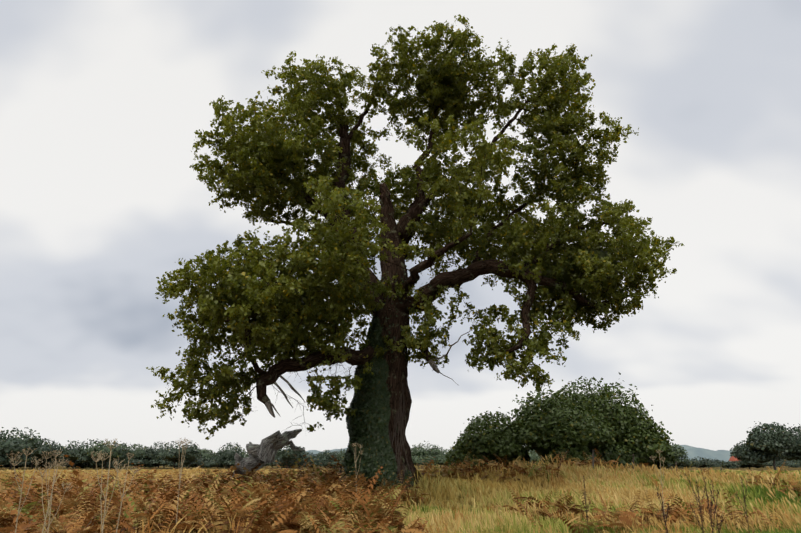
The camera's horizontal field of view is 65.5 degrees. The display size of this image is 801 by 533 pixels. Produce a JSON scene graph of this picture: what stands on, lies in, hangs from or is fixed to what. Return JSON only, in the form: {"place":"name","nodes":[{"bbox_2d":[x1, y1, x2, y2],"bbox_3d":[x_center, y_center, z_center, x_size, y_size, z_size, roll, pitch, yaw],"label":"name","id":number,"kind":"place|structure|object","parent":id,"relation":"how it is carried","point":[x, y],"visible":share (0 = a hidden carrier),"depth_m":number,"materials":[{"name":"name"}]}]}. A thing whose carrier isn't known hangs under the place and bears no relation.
{"place":"outdoors","nodes":[
{"label":"outdoors","id":0,"kind":"place"},
{"bbox_2d":[389,382,410,483],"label":"ivy stems","id":1,"kind":"object","parent":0,"point":[399,420],"visible":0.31,"depth_m":26.05,"materials":[{"name":"plant"}]},
{"bbox_2d":[0,464,800,478],"bbox_3d":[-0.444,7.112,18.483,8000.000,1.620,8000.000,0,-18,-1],"label":"ground","id":2,"kind":"structure","parent":0,"point":[671,468],"depth_m":222.11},
{"bbox_2d":[0,466,428,532],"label":"bracken stand","id":3,"kind":"object","parent":2,"relation":"on","point":[267,515],"visible":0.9,"depth_m":13.02,"materials":[{"name":"brown plant"}]},
{"bbox_2d":[0,451,434,517],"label":"bracken stand","id":4,"kind":"object","parent":2,"relation":"on","point":[289,482],"visible":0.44,"depth_m":21.34,"materials":[{"name":"brown plant"}]},
{"bbox_2d":[230,429,304,478],"bbox_3d":[-6.167,8.896,28.869,3.508,2.667,1.440,0,-18,-1],"label":"fallen log","id":5,"kind":"object","parent":2,"relation":"on","point":[264,451],"visible":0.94,"depth_m":28.68,"materials":[{"name":"grey wood"}]},
{"bbox_2d":[6,438,664,532],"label":"dried hogweed stalks","id":6,"kind":"object","parent":2,"relation":"on","point":[98,458],"visible":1,"depth_m":7.63,"materials":[{"name":"beige plant"}]},
{"bbox_2d":[0,421,800,469],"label":"treeline","id":7,"kind":"object","parent":2,"relation":"on","point":[758,448],"depth_m":207.29,"materials":[{"name":"green plant"}]},
{"bbox_2d":[0,431,800,465],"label":"distant trees","id":8,"kind":"object","parent":7,"relation":"attached to","point":[422,454],"visible":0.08,"depth_m":227.34,"materials":[{"name":"green plant"}]},
{"bbox_2d":[0,462,800,532],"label":"meadow grass","id":9,"kind":"structure","parent":2,"relation":"on","point":[479,518],"depth_m":23.38,"materials":[{"name":"yellow plant"}]},
{"bbox_2d":[19,449,800,532],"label":"grass tufts","id":10,"kind":"object","parent":2,"relation":"on","point":[676,512],"visible":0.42,"depth_m":17.35,"materials":[{"name":"yellow plant"}]},
{"bbox_2d":[146,14,683,490],"bbox_3d":[0.939,-1.167,29.750,22.672,23.107,14.957,0,-18,-1],"label":"oak tree","id":11,"kind":"object","parent":2,"relation":"on","point":[553,121],"depth_m":27.63,"materials":[{"name":"green plant"}]},
{"bbox_2d":[224,285,475,417],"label":"dead branches","id":12,"kind":"object","parent":11,"relation":"attached to","point":[269,405],"visible":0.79,"depth_m":25.00,"materials":[{"name":"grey wood"}]},
{"bbox_2d":[343,263,448,487],"bbox_3d":[-0.011,4.884,27.807,4.760,10.473,4.830,0,-18,-1],"label":"ivy on trunk","id":13,"kind":"object","parent":11,"relation":"attached to","point":[368,429],"visible":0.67,"depth_m":26.00,"materials":[{"name":"green plant"}]},
{"bbox_2d":[227,66,618,317],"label":"leaves","id":14,"kind":"object","parent":11,"relation":"attached to","point":[566,279],"visible":0.15,"depth_m":28.07,"materials":[{"name":"green plant"}]},
{"bbox_2d":[44,454,800,532],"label":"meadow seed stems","id":15,"kind":"object","parent":2,"relation":"on","point":[788,520],"visible":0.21,"depth_m":20.34,"materials":[{"name":"beige plant"}]},
{"bbox_2d":[340,449,721,472],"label":"fence posts","id":16,"kind":"object","parent":2,"relation":"on","point":[601,461],"visible":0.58,"depth_m":35.08,"materials":[{"name":"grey wood"}]},
{"bbox_2d":[443,373,675,469],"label":"thicket bush","id":17,"kind":"object","parent":2,"relation":"on","point":[602,423],"depth_m":41.20,"materials":[{"name":"green plant"}]},
{"bbox_2d":[582,474,749,532],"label":"dock stalks","id":18,"kind":"object","parent":2,"relation":"on","point":[700,509],"visible":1,"depth_m":10.40,"materials":[{"name":"brown plant"}]},
{"bbox_2d":[0,0,800,454],"label":"sky","id":19,"kind":"structure","parent":0,"point":[103,103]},
{"bbox_2d":[278,445,731,461],"bbox_3d":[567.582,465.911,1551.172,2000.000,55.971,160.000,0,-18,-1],"label":"hill ridge","id":20,"kind":"structure","parent":0,"point":[720,455],"depth_m":1527.37,"materials":[{"name":"grey"}]}
]}

